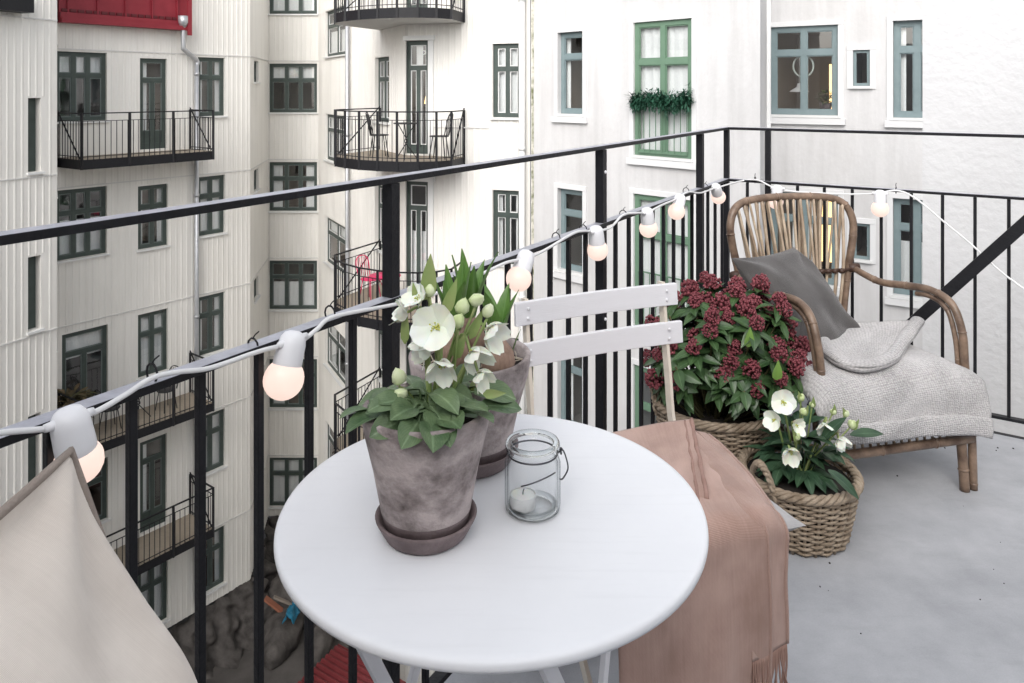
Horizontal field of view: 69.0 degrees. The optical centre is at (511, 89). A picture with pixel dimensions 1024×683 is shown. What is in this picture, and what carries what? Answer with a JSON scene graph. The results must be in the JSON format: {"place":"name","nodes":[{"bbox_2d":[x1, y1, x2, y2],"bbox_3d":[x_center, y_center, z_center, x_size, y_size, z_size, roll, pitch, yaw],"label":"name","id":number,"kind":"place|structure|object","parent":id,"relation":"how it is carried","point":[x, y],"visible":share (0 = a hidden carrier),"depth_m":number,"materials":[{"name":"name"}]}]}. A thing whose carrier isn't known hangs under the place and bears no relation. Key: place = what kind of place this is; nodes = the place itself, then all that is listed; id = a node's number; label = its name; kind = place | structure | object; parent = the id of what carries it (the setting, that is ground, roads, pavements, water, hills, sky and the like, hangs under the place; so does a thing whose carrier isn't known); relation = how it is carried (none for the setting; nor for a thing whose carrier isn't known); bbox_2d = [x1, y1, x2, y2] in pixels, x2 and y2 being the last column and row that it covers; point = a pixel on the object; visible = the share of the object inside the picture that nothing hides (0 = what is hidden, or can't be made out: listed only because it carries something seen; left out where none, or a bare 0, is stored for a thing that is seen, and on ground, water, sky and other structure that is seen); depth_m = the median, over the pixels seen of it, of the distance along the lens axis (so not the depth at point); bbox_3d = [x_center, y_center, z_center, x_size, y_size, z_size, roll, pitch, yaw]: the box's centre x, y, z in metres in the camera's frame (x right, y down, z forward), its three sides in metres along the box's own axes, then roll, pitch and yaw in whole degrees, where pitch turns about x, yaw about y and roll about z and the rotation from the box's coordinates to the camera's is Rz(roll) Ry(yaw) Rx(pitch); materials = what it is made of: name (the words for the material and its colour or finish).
{"place":"outdoors","nodes":[
{"label":"outdoors","id":0,"kind":"place"},
{"bbox_2d":[167,516,359,682],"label":"ground","id":1,"kind":"structure","parent":0,"point":[290,669],"depth_m":17.97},
{"bbox_2d":[0,0,317,678],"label":"apartment building","id":2,"kind":"structure","parent":1,"relation":"on","point":[111,107],"depth_m":17.63,"materials":[{"name":"beige paint"}]},
{"bbox_2d":[28,414,35,482],"bbox_3d":[-9.572,6.739,14.160,1.160,1.380,0.251,0,0,22],"label":"window","id":3,"kind":"structure","parent":2,"relation":"in","point":[31,441],"depth_m":13.98,"materials":[{"name":"green paint"}]},
{"bbox_2d":[26,98,44,174],"bbox_3d":[-9.479,0.862,14.123,1.360,1.425,0.331,0,0,22],"label":"window","id":4,"kind":"structure","parent":2,"relation":"in","point":[31,101],"depth_m":13.98,"materials":[{"name":"glass"}]},
{"bbox_2d":[26,256,44,335],"bbox_3d":[-9.479,3.812,14.123,1.360,1.425,0.331,0,0,22],"label":"window","id":5,"kind":"structure","parent":2,"relation":"in","point":[31,260],"depth_m":13.98,"materials":[{"name":"glass"}]},
{"bbox_2d":[57,383,97,417],"bbox_3d":[-9.279,6.804,15.754,1.073,1.052,1.119,0,0,0],"label":"balcony plant","id":6,"kind":"object","parent":2,"relation":"on","point":[80,394],"visible":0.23,"depth_m":15.75,"materials":[{"name":"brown plant"}]},
{"bbox_2d":[57,51,109,123],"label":"window","id":7,"kind":"structure","parent":2,"relation":"in","point":[81,76],"depth_m":16.34,"materials":[{"name":"green paint"}]},
{"bbox_2d":[57,186,109,263],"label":"window","id":8,"kind":"structure","parent":2,"relation":"in","point":[82,203],"depth_m":16.28,"materials":[{"name":"green paint"}]},
{"bbox_2d":[62,325,106,414],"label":"window","id":9,"kind":"structure","parent":2,"relation":"in","point":[84,352],"depth_m":16.53,"materials":[{"name":"black glass"}]},
{"bbox_2d":[87,457,110,523],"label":"window","id":10,"kind":"structure","parent":2,"relation":"in","point":[97,486],"depth_m":16.58,"materials":[{"name":"green paint"}]},
{"bbox_2d":[95,389,121,428],"bbox_3d":[-8.712,6.868,16.091,0.409,0.927,0.466,0,0,40],"label":"cafe chair","id":11,"kind":"object","parent":2,"relation":"on","point":[113,408],"visible":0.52,"depth_m":16.07,"materials":[{"name":"black metal"}]},
{"bbox_2d":[136,308,168,380],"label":"window","id":12,"kind":"structure","parent":2,"relation":"in","point":[152,326],"depth_m":17.42,"materials":[{"name":"green glass"}]},
{"bbox_2d":[140,58,165,149],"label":"balcony door","id":13,"kind":"structure","parent":2,"relation":"in","point":[152,71],"depth_m":17.56,"materials":[{"name":"green paint"}]},
{"bbox_2d":[140,433,165,532],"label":"balcony door","id":14,"kind":"structure","parent":2,"relation":"in","point":[152,451],"depth_m":17.54,"materials":[{"name":"green paint"}]},
{"bbox_2d":[136,184,170,252],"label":"window","id":15,"kind":"structure","parent":2,"relation":"in","point":[150,234],"depth_m":17.57,"materials":[{"name":"green paint"}]},
{"bbox_2d":[138,561,170,623],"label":"window","id":16,"kind":"structure","parent":2,"relation":"in","point":[152,583],"depth_m":17.58,"materials":[{"name":"grey glass"}]},
{"bbox_2d":[155,365,177,413],"bbox_3d":[-7.923,6.868,17.131,0.409,0.927,0.466,0,0,30],"label":"cafe chair","id":17,"kind":"object","parent":2,"relation":"on","point":[167,390],"visible":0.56,"depth_m":17.05,"materials":[{"name":"black metal"}]},
{"bbox_2d":[198,57,227,117],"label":"window","id":18,"kind":"structure","parent":2,"relation":"in","point":[210,69],"depth_m":18.80,"materials":[{"name":"green paint"}]},
{"bbox_2d":[199,175,227,238],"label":"window","id":19,"kind":"structure","parent":2,"relation":"in","point":[210,187],"depth_m":18.60,"materials":[{"name":"green paint"}]},
{"bbox_2d":[199,292,227,359],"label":"window","id":20,"kind":"structure","parent":2,"relation":"in","point":[210,306],"depth_m":18.79,"materials":[{"name":"green glass"}]},
{"bbox_2d":[206,409,227,476],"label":"window","id":21,"kind":"structure","parent":2,"relation":"in","point":[214,421],"depth_m":18.75,"materials":[{"name":"green paint"}]},
{"bbox_2d":[206,526,227,596],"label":"window","id":22,"kind":"structure","parent":2,"relation":"in","point":[214,545],"depth_m":18.80,"materials":[{"name":"glass"}]},
{"bbox_2d":[254,61,260,83],"bbox_3d":[-7.542,-0.482,20.212,1.280,0.617,0.779,0,0,-9],"label":"window","id":23,"kind":"structure","parent":2,"relation":"in","point":[255,82],"depth_m":20.57,"materials":[{"name":"green paint"}]},
{"bbox_2d":[254,170,260,193],"bbox_3d":[-7.542,2.468,20.212,1.280,0.617,0.779,0,0,-9],"label":"window","id":24,"kind":"structure","parent":2,"relation":"in","point":[259,189],"depth_m":20.57,"materials":[{"name":"green paint"}]},
{"bbox_2d":[254,279,260,303],"bbox_3d":[-7.542,5.418,20.212,1.280,0.617,0.779,0,0,-9],"label":"window","id":25,"kind":"structure","parent":2,"relation":"in","point":[259,296],"depth_m":20.57,"materials":[{"name":"green paint"}]},
{"bbox_2d":[268,458,316,508],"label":"window","id":26,"kind":"structure","parent":2,"relation":"in","point":[286,474],"depth_m":22.38,"materials":[{"name":"green paint"}]},
{"bbox_2d":[268,0,317,14],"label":"window","id":27,"kind":"structure","parent":2,"relation":"in","point":[277,7],"depth_m":22.38,"materials":[{"name":"green paint"}]},
{"bbox_2d":[268,64,317,113],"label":"window","id":28,"kind":"structure","parent":2,"relation":"in","point":[287,93],"depth_m":22.46,"materials":[{"name":"green paint"}]},
{"bbox_2d":[268,162,317,212],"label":"window","id":29,"kind":"structure","parent":2,"relation":"in","point":[283,175],"depth_m":22.38,"materials":[{"name":"green paint"}]},
{"bbox_2d":[268,261,317,311],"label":"window","id":30,"kind":"structure","parent":2,"relation":"in","point":[293,284],"depth_m":22.38,"materials":[{"name":"green paint"}]},
{"bbox_2d":[268,359,317,410],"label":"window","id":31,"kind":"structure","parent":2,"relation":"in","point":[298,400],"depth_m":22.36,"materials":[{"name":"green paint"}]},
{"bbox_2d":[289,68,298,77],"bbox_3d":[-6.555,-0.479,22.460,0.346,0.400,0.060,0,0,0],"label":"paper star","id":32,"kind":"object","parent":2,"relation":"hanging from","point":[294,74],"visible":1,"depth_m":22.45,"materials":[{"name":"white paper"}]},
{"bbox_2d":[264,593,270,623],"bbox_3d":[-6.808,13.792,19.626,1.578,1.051,1.148,0,0,0],"label":"boulder","id":33,"kind":"object","parent":1,"relation":"on","point":[267,612],"visible":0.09,"depth_m":19.40,"materials":[{"name":"stone"}]},
{"bbox_2d":[264,605,303,669],"bbox_3d":[-5.860,13.840,18.893,1.037,1.039,1.976,0,0,0],"label":"boulder","id":34,"kind":"object","parent":1,"relation":"on","point":[281,641],"visible":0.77,"depth_m":18.52,"materials":[{"name":"stone"}]},
{"bbox_2d":[264,595,282,612],"bbox_3d":[-6.135,13.275,19.204,0.499,0.390,0.160,0,0,2],"label":"plank","id":35,"kind":"object","parent":34,"relation":"on","point":[273,604],"visible":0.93,"depth_m":19.17,"materials":[{"name":"brown wood"}]},
{"bbox_2d":[273,595,291,604],"bbox_3d":[-5.890,13.275,19.334,0.573,0.392,0.090,0,0,-18],"label":"plank","id":36,"kind":"object","parent":34,"relation":"on","point":[282,600],"visible":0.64,"depth_m":19.29,"materials":[{"name":"brown"}]},
{"bbox_2d":[282,601,299,623],"bbox_3d":[-5.571,13.166,18.801,0.345,0.324,0.512,0,0,0],"label":"tarpaulin","id":37,"kind":"object","parent":34,"relation":"on","point":[293,611],"visible":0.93,"depth_m":18.74,"materials":[{"name":"blue"}]},
{"bbox_2d":[264,575,315,629],"bbox_3d":[-5.738,13.676,20.081,2.267,1.543,1.733,0,0,0],"label":"boulder","id":38,"kind":"object","parent":1,"relation":"on","point":[276,587],"visible":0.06,"depth_m":19.70,"materials":[{"name":"stone"}]},
{"bbox_2d":[314,625,333,666],"bbox_3d":[-4.821,13.828,18.700,0.658,0.828,1.300,0,0,0],"label":"boulder","id":39,"kind":"object","parent":1,"relation":"on","point":[323,641],"visible":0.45,"depth_m":18.32,"materials":[{"name":"stone"}]},
{"bbox_2d":[298,644,405,682],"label":"garden shed","id":40,"kind":"structure","parent":1,"relation":"on","point":[331,666],"depth_m":14.67,"materials":[{"name":"red"}]},
{"bbox_2d":[318,0,530,682],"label":"apartment building","id":41,"kind":"structure","parent":1,"relation":"on","point":[470,70],"depth_m":15.46,"materials":[{"name":"white paint"}]},
{"bbox_2d":[328,425,333,457],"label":"window","id":42,"kind":"structure","parent":41,"relation":"in","point":[330,433],"depth_m":21.50,"materials":[{"name":"green paint"}]},
{"bbox_2d":[323,114,343,163],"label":"window","id":43,"kind":"structure","parent":41,"relation":"in","point":[330,129],"depth_m":21.47,"materials":[{"name":"green paint"}]},
{"bbox_2d":[323,6,344,58],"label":"window","id":44,"kind":"structure","parent":41,"relation":"in","point":[336,36],"depth_m":21.16,"materials":[{"name":"green paint"}]},
{"bbox_2d":[323,218,344,278],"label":"window","id":45,"kind":"structure","parent":41,"relation":"in","point":[336,232],"depth_m":21.39,"materials":[{"name":"green paint"}]},
{"bbox_2d":[323,326,344,391],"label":"window","id":46,"kind":"structure","parent":41,"relation":"in","point":[336,361],"depth_m":21.29,"materials":[{"name":"green paint"}]},
{"bbox_2d":[356,255,380,299],"bbox_3d":[-3.028,3.978,15.767,0.465,0.927,0.409,0,0,30],"label":"cafe chair","id":47,"kind":"object","parent":41,"relation":"on","point":[366,279],"visible":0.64,"depth_m":15.79,"materials":[{"name":"pink paint"}]},
{"bbox_2d":[372,185,381,253],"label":"window","id":48,"kind":"structure","parent":41,"relation":"in","point":[380,187],"depth_m":17.48,"materials":[{"name":"green paint"}]},
{"bbox_2d":[372,330,381,384],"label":"window","id":49,"kind":"structure","parent":41,"relation":"in","point":[380,332],"depth_m":17.45,"materials":[{"name":"green paint"}]},
{"bbox_2d":[365,112,388,156],"bbox_3d":[-2.751,0.908,15.239,0.466,0.927,0.409,0,0,-20],"label":"cafe chair","id":50,"kind":"object","parent":41,"relation":"on","point":[370,124],"visible":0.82,"depth_m":15.17,"materials":[{"name":"black metal"}]},
{"bbox_2d":[373,57,389,124],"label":"window","id":51,"kind":"structure","parent":41,"relation":"in","point":[383,62],"depth_m":17.45,"materials":[{"name":"green paint"}]},
{"bbox_2d":[369,272,400,284],"bbox_3d":[-2.550,4.082,14.950,0.640,0.729,0.640,0,0,0],"label":"cafe table","id":52,"kind":"object","parent":41,"relation":"on","point":[372,275],"visible":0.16,"depth_m":14.93,"materials":[{"name":"pink paint"}]},
{"bbox_2d":[393,122,415,159],"bbox_3d":[-2.100,1.012,14.750,0.500,0.729,0.500,0,0,0],"label":"cafe table","id":53,"kind":"object","parent":41,"relation":"on","point":[404,123],"visible":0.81,"depth_m":14.76,"materials":[{"name":"black metal"}]},
{"bbox_2d":[407,335,412,374],"bbox_3d":[-1.782,6.052,16.237,0.545,2.379,1.160,0,0,19],"label":"balcony door","id":54,"kind":"structure","parent":41,"relation":"in","point":[409,341],"depth_m":15.77,"materials":[{"name":"green paint"}]},
{"bbox_2d":[407,0,427,6],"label":"balcony door","id":55,"kind":"structure","parent":41,"relation":"in","point":[408,1],"depth_m":15.76,"materials":[{"name":"green paint"}]},
{"bbox_2d":[407,41,427,153],"bbox_3d":[-1.782,0.152,16.237,0.545,2.379,1.160,0,0,19],"label":"balcony door","id":56,"kind":"structure","parent":41,"relation":"in","point":[417,63],"depth_m":15.76,"materials":[{"name":"green paint"}]},
{"bbox_2d":[407,181,427,286],"bbox_3d":[-1.782,3.102,16.237,0.545,2.379,1.160,0,0,19],"label":"balcony door","id":57,"kind":"structure","parent":41,"relation":"in","point":[417,192],"depth_m":15.76,"materials":[{"name":"green paint"}]},
{"bbox_2d":[429,114,453,159],"bbox_3d":[-1.418,0.908,14.844,0.466,0.927,0.409,0,0,10],"label":"cafe chair","id":58,"kind":"object","parent":41,"relation":"on","point":[448,130],"visible":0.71,"depth_m":14.75,"materials":[{"name":"black metal"}]},
{"bbox_2d":[490,44,518,119],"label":"window","id":59,"kind":"structure","parent":41,"relation":"in","point":[506,56],"depth_m":15.08,"materials":[{"name":"green paint"}]},
{"bbox_2d":[494,190,518,267],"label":"window","id":60,"kind":"structure","parent":41,"relation":"in","point":[506,202],"depth_m":15.10,"materials":[{"name":"green paint"}]},
{"bbox_2d":[531,0,921,431],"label":"apartment building","id":61,"kind":"structure","parent":1,"relation":"on","point":[729,61],"depth_m":12.87,"materials":[{"name":"white paint"}]},
{"bbox_2d":[554,357,582,422],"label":"window","id":62,"kind":"structure","parent":61,"relation":"in","point":[576,363],"depth_m":14.22,"materials":[{"name":"blue paint"}]},
{"bbox_2d":[551,26,587,122],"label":"window","id":63,"kind":"structure","parent":61,"relation":"in","point":[574,44],"depth_m":14.19,"materials":[{"name":"blue paint"}]},
{"bbox_2d":[553,183,586,283],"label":"window","id":64,"kind":"structure","parent":61,"relation":"in","point":[573,197],"depth_m":14.19,"materials":[{"name":"blue paint"}]},
{"bbox_2d":[631,358,660,427],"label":"window","id":65,"kind":"structure","parent":61,"relation":"in","point":[646,390],"depth_m":12.90,"materials":[{"name":"green paint"}]},
{"bbox_2d":[622,83,695,120],"bbox_3d":[2.446,0.186,12.402,0.305,0.664,1.394,0,0,-44],"label":"fir garland","id":66,"kind":"object","parent":61,"relation":"hanging from","point":[649,100],"visible":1,"depth_m":12.32},
{"bbox_2d":[626,12,696,169],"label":"window","id":67,"kind":"structure","parent":61,"relation":"in","point":[665,51],"depth_m":12.49,"materials":[{"name":"green paint"}]},
{"bbox_2d":[629,188,695,328],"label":"window","id":68,"kind":"structure","parent":61,"relation":"in","point":[643,197],"depth_m":12.66,"materials":[{"name":"green paint"}]},
{"bbox_2d":[790,33,808,91],"bbox_3d":[5.293,-0.516,13.729,0.340,1.104,0.340,0,0,0],"label":"pendant lamp","id":69,"kind":"object","parent":61,"relation":"hanging from","point":[797,89],"visible":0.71,"depth_m":13.72,"materials":[{"name":"white"}]},
{"bbox_2d":[792,57,813,76],"bbox_3d":[5.209,-0.425,13.322,0.374,0.414,0.036,0,0,32],"label":"window wreath","id":70,"kind":"object","parent":61,"relation":"hanging from","point":[812,70],"depth_m":13.26,"materials":[{"name":"grey"}]},
{"bbox_2d":[771,186,843,296],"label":"window","id":71,"kind":"structure","parent":61,"relation":"in","point":[832,264],"depth_m":13.20,"materials":[{"name":"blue paint"}]},
{"bbox_2d":[771,19,845,124],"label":"window","id":72,"kind":"structure","parent":61,"relation":"in","point":[824,44],"depth_m":13.37,"materials":[{"name":"blue paint"}]},
{"bbox_2d":[816,89,831,108],"bbox_3d":[5.596,0.183,13.229,0.460,0.402,0.463,0,0,0],"label":"window plant","id":73,"kind":"object","parent":61,"relation":"in","point":[825,105],"depth_m":13.17,"materials":[{"name":"green plant"}]},
{"bbox_2d":[822,202,831,261],"bbox_3d":[5.875,2.453,13.690,0.391,1.418,0.050,0,0,32],"label":"lit doorway","id":74,"kind":"structure","parent":61,"relation":"in","point":[830,203],"depth_m":13.69,"materials":[{"name":"yellow"}]},
{"bbox_2d":[829,64,831,108],"bbox_3d":[6.167,-0.044,14.097,0.299,0.889,0.050,0,0,32],"label":"lit doorway","id":75,"kind":"structure","parent":61,"relation":"in","point":[830,65],"depth_m":14.14,"materials":[{"name":"yellow"}]},
{"bbox_2d":[847,44,875,88],"bbox_3d":[6.241,-0.394,13.150,0.444,0.752,1.240,0,0,32],"label":"window","id":76,"kind":"structure","parent":61,"relation":"in","point":[861,59],"depth_m":12.74,"materials":[{"name":"blue paint"}]},
{"bbox_2d":[847,217,875,263],"bbox_3d":[6.241,2.556,13.150,0.444,0.752,1.240,0,0,32],"label":"window","id":77,"kind":"structure","parent":61,"relation":"in","point":[866,228],"depth_m":12.65,"materials":[{"name":"blue paint"}]},
{"bbox_2d":[885,14,921,127],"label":"window","id":78,"kind":"structure","parent":61,"relation":"in","point":[907,34],"depth_m":12.43,"materials":[{"name":"blue paint"}]},
{"bbox_2d":[885,192,921,308],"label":"window","id":79,"kind":"structure","parent":61,"relation":"in","point":[901,201],"depth_m":12.42,"materials":[{"name":"blue paint"}]},
{"bbox_2d":[922,0,1023,436],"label":"house wall","id":80,"kind":"structure","parent":1,"relation":"on","point":[972,66],"depth_m":3.88,"materials":[{"name":"white paint"}]},
{"bbox_2d":[444,395,1023,682],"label":"floor","id":81,"kind":"structure","parent":0,"point":[908,577],"depth_m":1.94,"materials":[{"name":"paint"}]},
{"bbox_2d":[274,414,708,682],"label":"bistro table","id":82,"kind":"object","parent":81,"relation":"on","point":[607,558],"visible":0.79,"depth_m":0.91,"materials":[{"name":"white metal"}]},
{"bbox_2d":[375,499,476,554],"bbox_3d":[-0.113,0.566,0.978,0.133,0.027,0.133,0,0,0],"label":"plant saucer","id":83,"kind":"object","parent":82,"relation":"on","point":[426,547],"visible":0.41,"depth_m":0.93,"materials":[{"name":"ceramic"}]},
{"bbox_2d":[339,254,521,539],"bbox_3d":[-0.102,0.396,0.971,0.230,0.350,0.196,0,0,0],"label":"potted hellebore","id":84,"kind":"object","parent":83,"relation":"on","point":[424,438],"visible":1,"depth_m":0.94,"materials":[{"name":"grey ceramic"}]},
{"bbox_2d":[476,438,518,478],"bbox_3d":[-0.066,0.566,1.168,0.153,0.027,0.153,0,0,0],"label":"plant saucer","id":85,"kind":"object","parent":82,"relation":"on","point":[489,469],"visible":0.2,"depth_m":1.11,"materials":[{"name":"ceramic"}]},
{"bbox_2d":[408,249,530,464],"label":"tulips","id":86,"kind":"object","parent":85,"relation":"on","point":[510,368],"visible":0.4,"depth_m":1.13,"materials":[{"name":"green plant"}]},
{"bbox_2d":[505,429,568,522],"bbox_3d":[0.029,0.531,1.029,0.077,0.096,0.079,0,0,-42],"label":"glass jar","id":87,"kind":"object","parent":82,"relation":"on","point":[552,449],"visible":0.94,"depth_m":1.01,"materials":[{"name":"clear glass"}]},
{"bbox_2d":[510,487,535,512],"bbox_3d":[0.015,0.560,1.024,0.036,0.024,0.036,0,0,0],"label":"tealight","id":88,"kind":"object","parent":87,"relation":"in","point":[522,499],"visible":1,"depth_m":1.01,"materials":[{"name":"white wax"}]},
{"bbox_2d":[0,127,1023,682],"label":"balcony railing","id":89,"kind":"object","parent":81,"relation":"attached to","point":[390,263],"visible":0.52,"depth_m":1.39,"materials":[{"name":"black metal"}]},
{"bbox_2d":[0,179,1023,482],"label":"string lights","id":90,"kind":"object","parent":89,"relation":"attached to","point":[68,427],"visible":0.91,"depth_m":1.14,"materials":[{"name":"white plastic"}]},
{"bbox_2d":[514,281,682,682],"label":"bistro chair","id":91,"kind":"object","parent":81,"relation":"on","point":[664,332],"visible":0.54,"depth_m":1.72,"materials":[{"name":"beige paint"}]},
{"bbox_2d":[770,500,805,530],"bbox_3d":[0.303,0.818,1.491,0.412,0.052,0.340,0,0,-24],"label":"seat cushion","id":92,"kind":"object","parent":91,"relation":"on","point":[792,523],"depth_m":1.42,"materials":[{"name":"grey fabric"}]},
{"bbox_2d":[612,417,789,682],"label":"linen throw","id":93,"kind":"object","parent":92,"relation":"on","point":[727,621],"visible":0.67,"depth_m":1.34,"materials":[{"name":"pink fabric"}]},
{"bbox_2d":[647,373,771,462],"bbox_3d":[0.675,1.120,2.475,0.440,0.342,0.422,0,0,0],"label":"wicker basket","id":94,"kind":"object","parent":81,"relation":"on","point":[735,436],"visible":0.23,"depth_m":2.30,"materials":[{"name":"brown wicker"}]},
{"bbox_2d":[643,270,811,426],"bbox_3d":[0.707,0.940,2.477,0.553,0.664,0.547,0,0,0],"label":"skimmia plant","id":95,"kind":"object","parent":94,"relation":"in","point":[730,322],"visible":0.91,"depth_m":2.31,"materials":[{"name":"green plant"}]},
{"bbox_2d":[736,442,864,557],"bbox_3d":[0.838,1.163,2.182,0.352,0.257,0.352,0,0,0],"label":"wicker basket","id":96,"kind":"object","parent":81,"relation":"on","point":[827,518],"visible":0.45,"depth_m":2.05,"materials":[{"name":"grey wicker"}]},
{"bbox_2d":[743,389,882,499],"bbox_3d":[0.850,1.060,2.164,0.339,0.428,0.371,0,0,39],"label":"hellebore plant","id":97,"kind":"object","parent":96,"relation":"in","point":[787,462],"visible":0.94,"depth_m":2.12,"materials":[{"name":"green plant"}]},
{"bbox_2d":[726,192,977,492],"bbox_3d":[1.146,0.845,2.618,0.608,0.895,0.608,0,0,-14],"label":"rattan armchair","id":98,"kind":"object","parent":81,"relation":"on","point":[967,468],"visible":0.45,"depth_m":2.80,"materials":[{"name":"brown wicker"}]},
{"bbox_2d":[754,316,993,450],"bbox_3d":[1.210,0.975,2.516,0.709,0.282,0.464,0,0,-14],"label":"knitted throw","id":99,"kind":"object","parent":98,"relation":"on","point":[888,380],"visible":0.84,"depth_m":2.33,"materials":[{"name":"white fabric"}]},
{"bbox_2d":[731,247,860,341],"bbox_3d":[1.010,0.743,2.636,0.445,0.313,0.260,0,0,-35],"label":"cushion","id":100,"kind":"object","parent":99,"relation":"on","point":[794,271],"visible":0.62,"depth_m":2.60,"materials":[{"name":"grey fabric"}]},
{"bbox_2d":[807,215,1023,405],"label":"stay bar","id":101,"kind":"object","parent":81,"relation":"attached to","point":[995,249],"visible":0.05,"depth_m":2.76,"materials":[{"name":"black paint"}]},
{"bbox_3d":[-0.247,0.881,0.473,0.461,0.834,0.444,0,0,-10],"label":"bistro chair","id":102,"kind":"object","parent":81,"relation":"on","visible":0},
{"bbox_2d":[0,446,197,682],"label":"cushion","id":103,"kind":"object","parent":102,"relation":"on","point":[75,607],"visible":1,"depth_m":0.62,"materials":[{"name":"beige fabric"}]}
]}

